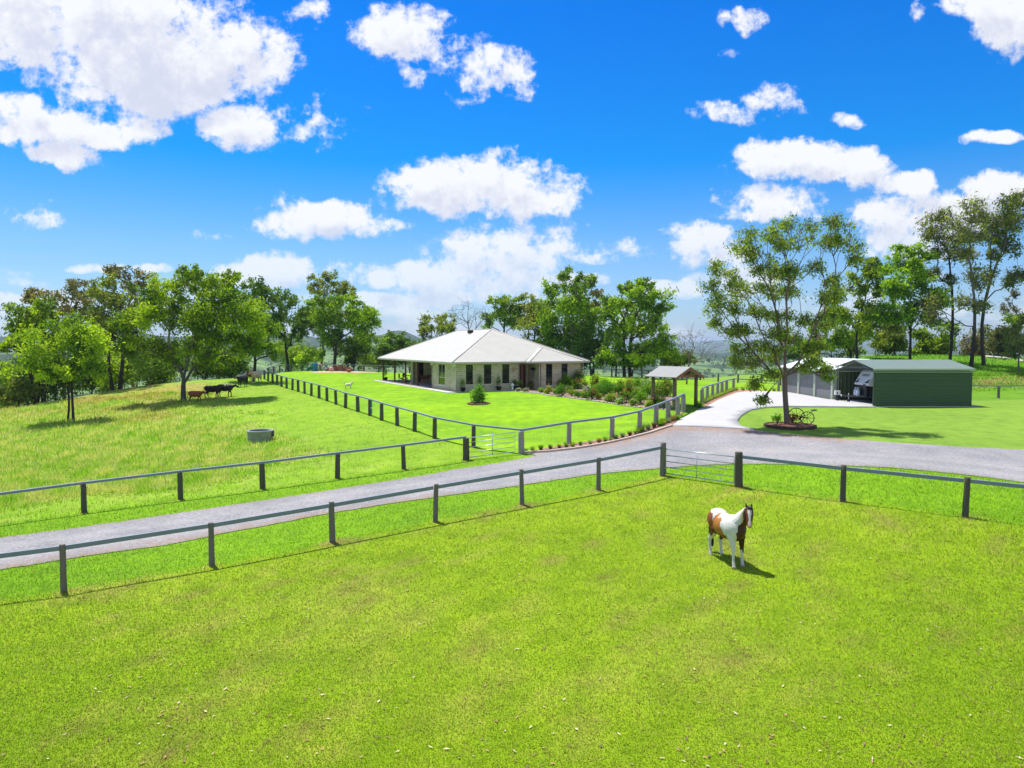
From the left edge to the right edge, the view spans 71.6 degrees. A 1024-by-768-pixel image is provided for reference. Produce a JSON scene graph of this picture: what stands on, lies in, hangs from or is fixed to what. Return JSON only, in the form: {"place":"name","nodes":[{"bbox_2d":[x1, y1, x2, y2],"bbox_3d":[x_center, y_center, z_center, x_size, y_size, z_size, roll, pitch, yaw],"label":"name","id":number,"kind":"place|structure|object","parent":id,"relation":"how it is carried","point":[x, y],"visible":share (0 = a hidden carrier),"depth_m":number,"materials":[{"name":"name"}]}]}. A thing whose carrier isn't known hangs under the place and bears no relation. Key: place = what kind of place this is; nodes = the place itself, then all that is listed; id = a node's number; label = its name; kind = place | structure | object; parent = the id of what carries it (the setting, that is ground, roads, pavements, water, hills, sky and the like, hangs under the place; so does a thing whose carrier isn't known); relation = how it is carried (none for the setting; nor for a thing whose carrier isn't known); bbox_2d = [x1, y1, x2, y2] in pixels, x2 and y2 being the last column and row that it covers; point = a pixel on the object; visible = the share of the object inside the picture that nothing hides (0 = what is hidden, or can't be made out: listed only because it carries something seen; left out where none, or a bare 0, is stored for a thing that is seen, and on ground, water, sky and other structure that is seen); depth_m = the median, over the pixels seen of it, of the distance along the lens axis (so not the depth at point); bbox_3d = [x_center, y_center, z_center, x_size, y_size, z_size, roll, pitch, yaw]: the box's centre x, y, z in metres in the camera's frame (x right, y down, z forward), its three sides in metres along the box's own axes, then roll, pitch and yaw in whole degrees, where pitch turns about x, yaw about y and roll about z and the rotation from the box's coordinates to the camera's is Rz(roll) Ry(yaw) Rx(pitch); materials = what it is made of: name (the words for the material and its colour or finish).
{"place":"outdoors","nodes":[
{"label":"outdoors","id":0,"kind":"place"},
{"bbox_2d":[0,329,1023,767],"bbox_3d":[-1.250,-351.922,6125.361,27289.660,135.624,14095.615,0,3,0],"label":"ground","id":1,"kind":"structure","parent":0,"point":[992,421],"depth_m":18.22,"materials":[{"name":"plant"}]},
{"bbox_2d":[0,360,40,408],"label":"tree","id":2,"kind":"object","parent":1,"relation":"on","point":[7,371],"visible":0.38,"depth_m":84.40,"materials":[{"name":"green plant"}]},
{"bbox_2d":[0,370,45,406],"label":"tree","id":3,"kind":"object","parent":1,"relation":"on","point":[17,393],"visible":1,"depth_m":77.41,"materials":[{"name":"green plant"}]},
{"bbox_2d":[0,294,76,404],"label":"tree","id":4,"kind":"object","parent":1,"relation":"on","point":[37,312],"visible":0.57,"depth_m":78.55,"materials":[{"name":"green plant"}]},
{"bbox_2d":[9,351,90,400],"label":"tree","id":5,"kind":"object","parent":1,"relation":"on","point":[51,389],"visible":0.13,"depth_m":91.33,"materials":[{"name":"green plant"}]},
{"bbox_2d":[19,277,97,399],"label":"tree","id":6,"kind":"object","parent":1,"relation":"on","point":[72,288],"visible":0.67,"depth_m":95.01,"materials":[{"name":"green plant"}]},
{"bbox_2d":[5,309,124,419],"bbox_3d":[-38.432,-1.507,61.433,8.768,10.273,6.877,-2,4,-33],"label":"tree","id":7,"kind":"object","parent":1,"relation":"on","point":[85,342],"visible":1,"depth_m":60.82,"materials":[{"name":"green plant"}]},
{"bbox_2d":[58,348,129,396],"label":"tree","id":8,"kind":"object","parent":1,"relation":"on","point":[93,387],"visible":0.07,"depth_m":93.88,"materials":[{"name":"green plant"}]},
{"bbox_2d":[84,352,137,391],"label":"tree","id":9,"kind":"object","parent":1,"relation":"on","point":[115,366],"visible":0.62,"depth_m":89.39,"materials":[{"name":"green plant"}]},
{"bbox_2d":[78,272,154,390],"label":"tree","id":10,"kind":"object","parent":1,"relation":"on","point":[111,300],"visible":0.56,"depth_m":83.77,"materials":[{"name":"green plant"}]},
{"bbox_2d":[102,263,167,386],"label":"tree","id":11,"kind":"object","parent":1,"relation":"on","point":[111,269],"visible":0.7,"depth_m":102.05,"materials":[{"name":"green plant"}]},
{"bbox_2d":[93,330,180,386],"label":"tree","id":12,"kind":"object","parent":1,"relation":"on","point":[114,354],"visible":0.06,"depth_m":94.76,"materials":[{"name":"green plant"}]},
{"bbox_2d":[123,336,194,385],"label":"tree","id":13,"kind":"object","parent":1,"relation":"on","point":[156,370],"visible":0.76,"depth_m":88.93,"materials":[{"name":"green plant"}]},
{"bbox_2d":[101,262,272,400],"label":"tree","id":14,"kind":"object","parent":1,"relation":"on","point":[199,316],"visible":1,"depth_m":69.42,"materials":[{"name":"green plant"}]},
{"bbox_2d":[176,330,249,379],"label":"tree","id":15,"kind":"object","parent":1,"relation":"on","point":[218,372],"visible":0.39,"depth_m":97.92,"materials":[{"name":"green plant"}]},
{"bbox_2d":[203,385,225,397],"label":"cow","id":16,"kind":"object","parent":1,"relation":"on","point":[212,388],"visible":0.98,"depth_m":70.97},
{"bbox_2d":[211,352,252,379],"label":"tree","id":17,"kind":"object","parent":1,"relation":"on","point":[243,366],"visible":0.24,"depth_m":101.05,"materials":[{"name":"green plant"}]},
{"bbox_2d":[0,436,468,512],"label":"rail fence","id":18,"kind":"object","parent":1,"relation":"on","point":[83,489],"visible":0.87,"depth_m":31.86,"materials":[{"name":"wood"}]},
{"bbox_2d":[0,381,484,523],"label":"long grass","id":19,"kind":"structure","parent":1,"relation":"on","point":[80,470],"depth_m":43.27,"materials":[{"name":"plant"}]},
{"bbox_2d":[221,290,288,381],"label":"tree","id":20,"kind":"object","parent":1,"relation":"on","point":[272,328],"visible":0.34,"depth_m":89.88,"materials":[{"name":"green plant"}]},
{"bbox_2d":[247,429,273,442],"bbox_3d":[-16.085,3.395,45.460,1.680,0.900,1.640,0,3,0],"label":"water trough","id":21,"kind":"object","parent":1,"relation":"on","point":[254,435],"visible":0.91,"depth_m":44.83,"materials":[{"name":"concrete"}]},
{"bbox_2d":[239,275,310,371],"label":"tree","id":22,"kind":"object","parent":1,"relation":"on","point":[261,289],"visible":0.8,"depth_m":114.84,"materials":[{"name":"green plant"}]},
{"bbox_2d":[271,333,319,371],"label":"tree","id":23,"kind":"object","parent":1,"relation":"on","point":[293,351],"visible":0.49,"depth_m":131.66,"materials":[{"name":"green plant"}]},
{"bbox_2d":[293,346,328,367],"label":"tree","id":24,"kind":"object","parent":1,"relation":"on","point":[302,358],"visible":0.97,"depth_m":125.29,"materials":[{"name":"green plant"}]},
{"bbox_2d":[305,269,357,366],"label":"tree","id":25,"kind":"object","parent":1,"relation":"on","point":[331,283],"visible":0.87,"depth_m":129.95,"materials":[{"name":"green plant"}]},
{"bbox_2d":[0,442,665,592],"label":"rail fence","id":26,"kind":"object","parent":1,"relation":"on","point":[63,548],"visible":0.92,"depth_m":23.04,"materials":[{"name":"wood"}]},
{"bbox_2d":[290,291,388,370],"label":"tree","id":27,"kind":"object","parent":1,"relation":"on","point":[321,319],"visible":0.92,"depth_m":121.88,"materials":[{"name":"green plant"}]},
{"bbox_2d":[332,322,375,369],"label":"tree","id":28,"kind":"object","parent":1,"relation":"on","point":[348,352],"visible":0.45,"depth_m":130.02,"materials":[{"name":"green plant"}]},
{"bbox_2d":[342,342,397,371],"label":"tree","id":29,"kind":"object","parent":1,"relation":"on","point":[372,360],"visible":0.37,"depth_m":134.09,"materials":[{"name":"green plant"}]},
{"bbox_2d":[375,330,413,371],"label":"tree","id":30,"kind":"object","parent":1,"relation":"on","point":[401,342],"visible":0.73,"depth_m":134.85,"materials":[{"name":"green plant"}]},
{"bbox_2d":[416,311,457,341],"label":"tree","id":31,"kind":"object","parent":1,"relation":"on","point":[424,326],"visible":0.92,"depth_m":130.61,"materials":[{"name":"green plant"}]},
{"bbox_2d":[448,294,491,329],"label":"tree","id":32,"kind":"object","parent":1,"relation":"on","point":[468,321],"visible":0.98,"depth_m":119.17,"materials":[{"name":"grey plant"}]},
{"bbox_2d":[372,329,589,392],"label":"brick house","id":33,"kind":"structure","parent":1,"relation":"on","point":[447,362],"depth_m":74.25,"materials":[{"name":"white brick"}]},
{"bbox_2d":[438,364,444,385],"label":"window","id":34,"kind":"structure","parent":33,"relation":"in","point":[441,366],"depth_m":73.41,"materials":[{"name":"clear glass"}]},
{"bbox_2d":[466,365,473,384],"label":"window","id":35,"kind":"structure","parent":33,"relation":"in","point":[469,368],"depth_m":70.60,"materials":[{"name":"black glass"}]},
{"bbox_2d":[483,364,491,384],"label":"window","id":36,"kind":"structure","parent":33,"relation":"in","point":[487,367],"depth_m":71.49,"materials":[{"name":"black glass"}]},
{"bbox_2d":[502,364,509,383],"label":"window","id":37,"kind":"structure","parent":33,"relation":"in","point":[505,367],"depth_m":72.40,"materials":[{"name":"black glass"}]},
{"bbox_2d":[545,364,552,385],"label":"window","id":38,"kind":"structure","parent":33,"relation":"in","point":[548,366],"depth_m":73.54,"materials":[{"name":"black glass"}]},
{"bbox_2d":[479,294,529,332],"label":"tree","id":39,"kind":"object","parent":1,"relation":"on","point":[504,312],"visible":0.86,"depth_m":122.95,"materials":[{"name":"green plant"}]},
{"bbox_2d":[0,342,1023,404],"bbox_3d":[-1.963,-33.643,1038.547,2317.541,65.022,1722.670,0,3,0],"label":"valley forest","id":40,"kind":"object","parent":1,"relation":"on","point":[655,364],"visible":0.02,"depth_m":1130.81,"materials":[{"name":"green plant"}]},
{"bbox_2d":[0,426,1023,568],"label":"gravel drive","id":41,"kind":"structure","parent":1,"relation":"on","point":[1003,464],"depth_m":31.86,"materials":[{"name":"gravel"}]},
{"bbox_2d":[2,496,1023,766],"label":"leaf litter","id":42,"kind":"object","parent":1,"relation":"on","point":[564,698],"visible":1,"depth_m":13.07,"materials":[{"name":"plant"}]},
{"bbox_2d":[511,292,557,347],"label":"tree","id":43,"kind":"object","parent":1,"relation":"on","point":[528,321],"visible":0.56,"depth_m":120.00,"materials":[{"name":"green plant"}]},
{"bbox_2d":[531,319,597,367],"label":"tree","id":44,"kind":"object","parent":1,"relation":"on","point":[565,336],"visible":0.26,"depth_m":114.75,"materials":[{"name":"green plant"}]},
{"bbox_2d":[531,264,607,357],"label":"tree","id":45,"kind":"object","parent":1,"relation":"on","point":[565,306],"visible":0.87,"depth_m":112.85,"materials":[{"name":"green plant"}]},
{"bbox_2d":[515,391,664,409],"bbox_3d":[5.368,1.224,59.780,1.179,0.310,22.786,-2,4,-26],"label":"stone edging","id":46,"kind":"object","parent":1,"relation":"on","point":[584,399],"visible":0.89,"depth_m":57.42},
{"bbox_2d":[567,320,613,373],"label":"tree","id":47,"kind":"object","parent":1,"relation":"on","point":[588,351],"visible":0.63,"depth_m":110.86,"materials":[{"name":"green plant"}]},
{"bbox_2d":[575,286,606,375],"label":"tree","id":48,"kind":"object","parent":1,"relation":"on","point":[596,292],"visible":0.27,"depth_m":117.13,"materials":[{"name":"green plant"}]},
{"bbox_2d":[525,424,672,453],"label":"kerb","id":49,"kind":"structure","parent":1,"relation":"on","point":[596,444],"depth_m":39.18,"materials":[{"name":"concrete"}]},
{"bbox_2d":[518,393,685,453],"bbox_3d":[6.695,2.347,42.590,1.886,2.733,16.676,3,4,44],"label":"rail fence","id":50,"kind":"object","parent":1,"relation":"on","point":[522,448],"visible":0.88,"depth_m":41.09,"materials":[{"name":"wood"}]},
{"bbox_2d":[469,432,518,457],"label":"farm gate","id":51,"kind":"structure","parent":50,"relation":"attached to","point":[492,444],"depth_m":37.01,"materials":[{"name":"metal"}]},
{"bbox_2d":[534,412,682,450],"bbox_3d":[7.013,2.792,42.301,2.424,1.081,16.354,3,4,44],"label":"planted strip","id":52,"kind":"object","parent":1,"relation":"on","point":[626,435],"visible":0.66,"depth_m":41.05,"materials":[{"name":"soil"}]},
{"bbox_2d":[592,334,637,376],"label":"tree","id":53,"kind":"object","parent":1,"relation":"on","point":[605,355],"visible":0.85,"depth_m":105.84,"materials":[{"name":"green plant"}]},
{"bbox_2d":[588,276,678,376],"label":"tree","id":54,"kind":"object","parent":1,"relation":"on","point":[626,325],"visible":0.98,"depth_m":106.09,"materials":[{"name":"green plant"}]},
{"bbox_2d":[626,332,652,377],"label":"tree","id":55,"kind":"object","parent":1,"relation":"on","point":[636,347],"visible":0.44,"depth_m":106.01,"materials":[{"name":"green plant"}]},
{"bbox_2d":[625,321,683,378],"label":"tree","id":56,"kind":"object","parent":1,"relation":"on","point":[658,347],"visible":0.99,"depth_m":103.04,"materials":[{"name":"green plant"}]},
{"bbox_2d":[645,366,704,409],"bbox_3d":[11.765,0.428,51.414,3.305,3.410,2.790,-3,4,-39],"label":"timber gatehouse","id":57,"kind":"object","parent":1,"relation":"on","point":[675,373],"visible":0.88,"depth_m":50.93,"materials":[{"name":"wood"}]},
{"bbox_2d":[656,346,697,366],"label":"tree","id":58,"kind":"object","parent":1,"relation":"on","point":[680,363],"visible":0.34,"depth_m":108.63,"materials":[{"name":"green plant"}]},
{"bbox_2d":[707,504,753,568],"bbox_3d":[6.327,4.276,20.756,0.666,1.895,2.005,-1,3,-15],"label":"pinto horse","id":59,"kind":"object","parent":1,"relation":"on","point":[722,523],"visible":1,"depth_m":20.31},
{"bbox_2d":[763,422,816,429],"bbox_3d":[16.877,2.641,43.164,3.024,0.420,3.026,0,3,0],"label":"brick ring","id":60,"kind":"object","parent":1,"relation":"on","point":[791,426],"visible":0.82,"depth_m":42.52,"materials":[{"name":"brick"}]},
{"bbox_2d":[695,210,869,423],"bbox_3d":[16.192,-3.751,42.931,10.401,13.581,4.349,0,3,0],"label":"tree","id":61,"kind":"object","parent":60,"relation":"on","point":[828,299],"visible":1,"depth_m":42.65,"materials":[{"name":"green plant"}]},
{"bbox_2d":[789,408,816,424],"bbox_3d":[17.689,1.957,43.221,1.648,0.968,0.740,1,3,15],"label":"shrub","id":62,"kind":"object","parent":60,"relation":"on","point":[800,417],"visible":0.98,"depth_m":42.96,"materials":[{"name":"plant"}]},
{"bbox_2d":[782,339,804,361],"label":"tree","id":63,"kind":"object","parent":1,"relation":"on","point":[793,351],"visible":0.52,"depth_m":122.91,"materials":[{"name":"green plant"}]},
{"bbox_2d":[797,324,829,357],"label":"tree","id":64,"kind":"object","parent":1,"relation":"on","point":[815,333],"visible":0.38,"depth_m":122.19,"materials":[{"name":"green plant"}]},
{"bbox_2d":[777,357,871,398],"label":"garage","id":65,"kind":"structure","parent":1,"relation":"on","point":[811,385],"depth_m":64.81,"materials":[{"name":"steel"}]},
{"bbox_2d":[787,369,797,392],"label":"roller door","id":66,"kind":"structure","parent":65,"relation":"in","point":[791,379],"depth_m":68.80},
{"bbox_2d":[800,370,813,395],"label":"roller door","id":67,"kind":"structure","parent":65,"relation":"in","point":[806,385],"depth_m":66.00,"materials":[{"name":"metal"}]},
{"bbox_2d":[816,373,830,398],"bbox_3d":[27.681,0.055,63.049,0.030,2.438,2.596,0,3,-5],"label":"roller door","id":68,"kind":"structure","parent":65,"relation":"in","point":[822,391],"depth_m":63.26,"materials":[{"name":"metal"}]},
{"bbox_2d":[803,330,864,357],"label":"tree","id":69,"kind":"object","parent":1,"relation":"on","point":[847,352],"visible":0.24,"depth_m":117.30,"materials":[{"name":"green plant"}]},
{"bbox_2d":[815,308,873,357],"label":"tree","id":70,"kind":"object","parent":1,"relation":"on","point":[846,342],"visible":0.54,"depth_m":107.80,"materials":[{"name":"green plant"}]},
{"bbox_2d":[822,256,899,358],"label":"tree","id":71,"kind":"object","parent":1,"relation":"on","point":[867,308],"visible":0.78,"depth_m":96.71,"materials":[{"name":"green plant"}]},
{"bbox_2d":[734,451,1023,517],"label":"rail fence","id":72,"kind":"object","parent":1,"relation":"on","point":[738,469],"visible":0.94,"depth_m":25.45,"materials":[{"name":"wood"}]},
{"bbox_2d":[665,449,734,482],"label":"farm gate","id":73,"kind":"structure","parent":72,"relation":"attached to","point":[696,465],"depth_m":29.41,"materials":[{"name":"metal"}]},
{"bbox_2d":[867,323,909,355],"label":"tree","id":74,"kind":"object","parent":1,"relation":"on","point":[884,350],"visible":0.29,"depth_m":110.31,"materials":[{"name":"green plant"}]},
{"bbox_2d":[869,301,912,354],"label":"tree","id":75,"kind":"object","parent":1,"relation":"on","point":[890,338],"visible":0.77,"depth_m":104.07,"materials":[{"name":"green plant"}]},
{"bbox_2d":[837,360,978,406],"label":"shed","id":76,"kind":"structure","parent":1,"relation":"on","point":[946,383],"depth_m":55.14,"materials":[{"name":"green metal"}]},
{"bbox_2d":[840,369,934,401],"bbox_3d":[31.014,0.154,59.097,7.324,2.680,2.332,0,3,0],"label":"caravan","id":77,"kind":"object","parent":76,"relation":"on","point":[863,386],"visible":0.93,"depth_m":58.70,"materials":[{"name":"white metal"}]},
{"bbox_2d":[866,239,955,359],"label":"tree","id":78,"kind":"object","parent":1,"relation":"on","point":[897,287],"visible":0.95,"depth_m":90.91,"materials":[{"name":"green plant"}]},
{"bbox_2d":[906,326,948,354],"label":"tree","id":79,"kind":"object","parent":1,"relation":"on","point":[919,348],"visible":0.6,"depth_m":108.62,"materials":[{"name":"green plant"}]},
{"bbox_2d":[913,201,968,359],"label":"tree","id":80,"kind":"object","parent":1,"relation":"on","point":[929,233],"visible":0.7,"depth_m":93.08,"materials":[{"name":"green plant"}]},
{"bbox_2d":[918,317,963,354],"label":"tree","id":81,"kind":"object","parent":1,"relation":"on","point":[942,341],"visible":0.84,"depth_m":107.16,"materials":[{"name":"green plant"}]},
{"bbox_2d":[916,191,997,366],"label":"tree","id":82,"kind":"object","parent":1,"relation":"on","point":[967,236],"visible":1,"depth_m":86.97,"materials":[{"name":"green plant"}]},
{"bbox_2d":[954,333,985,355],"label":"tree","id":83,"kind":"object","parent":1,"relation":"on","point":[968,348],"visible":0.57,"depth_m":115.77,"materials":[{"name":"green plant"}]},
{"bbox_2d":[960,323,993,354],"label":"tree","id":84,"kind":"object","parent":1,"relation":"on","point":[985,330],"visible":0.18,"depth_m":118.89,"materials":[{"name":"green plant"}]},
{"bbox_2d":[975,187,1023,365],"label":"tree","id":85,"kind":"object","parent":1,"relation":"on","point":[1008,220],"visible":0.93,"depth_m":89.07,"materials":[{"name":"green plant"}]},
{"bbox_2d":[984,322,1023,356],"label":"tree","id":86,"kind":"object","parent":1,"relation":"on","point":[992,347],"visible":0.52,"depth_m":109.80,"materials":[{"name":"green plant"}]},
{"bbox_2d":[986,310,1023,357],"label":"tree","id":87,"kind":"object","parent":1,"relation":"on","point":[1011,320],"visible":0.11,"depth_m":115.28,"materials":[{"name":"green plant"}]},
{"bbox_2d":[999,289,1022,325],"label":"tree","id":88,"kind":"object","parent":1,"relation":"on","point":[1014,293],"visible":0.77,"depth_m":124.86,"materials":[{"name":"green plant"}]},
{"bbox_2d":[999,312,1023,371],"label":"tree","id":89,"kind":"object","parent":1,"relation":"on","point":[1011,333],"visible":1,"depth_m":84.03,"materials":[{"name":"green plant"}]},
{"bbox_2d":[0,0,1023,341],"label":"sky","id":90,"kind":"structure","parent":0,"point":[428,154],"materials":[{"name":"blue"}]},
{"bbox_2d":[265,371,776,452],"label":"lawn","id":91,"kind":"structure","parent":0,"point":[514,409],"depth_m":53.66,"materials":[{"name":"plant"}]},
{"bbox_2d":[263,369,521,448],"bbox_3d":[-17.060,1.073,65.667,1.930,2.797,66.964,-2,4,-30],"label":"rail fence","id":92,"kind":"object","parent":91,"relation":"on","point":[435,424],"visible":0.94,"depth_m":52.31,"materials":[{"name":"wood"}]},
{"bbox_2d":[467,402,489,404],"bbox_3d":[-2.707,1.683,57.725,1.886,0.410,1.890,0,3,0],"label":"brick ring","id":93,"kind":"object","parent":91,"relation":"on","point":[478,403],"visible":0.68,"depth_m":57.01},
{"bbox_2d":[469,383,487,402],"bbox_3d":[-2.834,0.820,57.695,1.442,1.813,1.830,1,4,25],"label":"young shrub","id":94,"kind":"object","parent":93,"relation":"in","point":[477,396],"visible":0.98,"depth_m":57.47,"materials":[{"name":"green plant"}]},
{"bbox_2d":[267,364,780,384],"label":"rail fence","id":95,"kind":"object","parent":91,"relation":"on","point":[700,378],"visible":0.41,"depth_m":108.51,"materials":[{"name":"wood"}]},
{"bbox_2d":[523,388,671,408],"bbox_3d":[9.480,0.913,64.161,12.189,0.371,27.224,-1,3,-23],"label":"garden bed","id":96,"kind":"object","parent":91,"relation":"on","point":[601,399],"visible":0.2,"depth_m":58.16,"materials":[{"name":"soil"}]},
{"bbox_2d":[594,380,615,395],"bbox_3d":[8.152,0.326,61.053,2.704,1.550,2.836,0,3,-7],"label":"rounded bush","id":97,"kind":"object","parent":96,"relation":"on","point":[604,388],"visible":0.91,"depth_m":60.59,"materials":[{"name":"green plant"}]},
{"bbox_2d":[632,389,648,403],"bbox_3d":[9.608,0.958,53.301,1.570,1.274,1.499,0,3,3],"label":"garden shrub","id":98,"kind":"object","parent":96,"relation":"on","point":[642,396],"visible":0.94,"depth_m":53.08,"materials":[{"name":"green plant"}]},
{"bbox_2d":[648,383,672,398],"bbox_3d":[11.640,0.616,55.287,1.993,1.486,1.964,-1,4,-25],"label":"garden shrub","id":99,"kind":"object","parent":96,"relation":"on","point":[661,391],"visible":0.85,"depth_m":55.05,"materials":[{"name":"green plant"}]},
{"bbox_2d":[665,320,723,383],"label":"tree","id":100,"kind":"object","parent":91,"relation":"on","point":[681,346],"visible":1,"depth_m":88.77,"materials":[{"name":"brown plant"}]},
{"bbox_2d":[700,378,779,401],"bbox_3d":[19.348,0.656,63.815,3.586,1.923,22.741,2,4,34],"label":"rail fence","id":101,"kind":"object","parent":91,"relation":"on","point":[713,391],"visible":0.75,"depth_m":61.88,"materials":[{"name":"wood"}]},
{"bbox_2d":[703,389,778,405],"bbox_3d":[19.046,1.071,62.391,4.123,0.456,25.108,2,4,33],"label":"drive strip","id":102,"kind":"object","parent":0,"point":[718,398],"visible":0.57,"depth_m":61.51,"materials":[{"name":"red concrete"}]},
{"bbox_2d":[673,391,875,429],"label":"concrete driveway","id":103,"kind":"structure","parent":0,"point":[729,411],"depth_m":52.05,"materials":[{"name":"concrete"}]},
{"bbox_2d":[859,354,1023,390],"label":"mound grass","id":104,"kind":"structure","parent":0,"point":[995,373],"depth_m":86.30,"materials":[{"name":"plant"}]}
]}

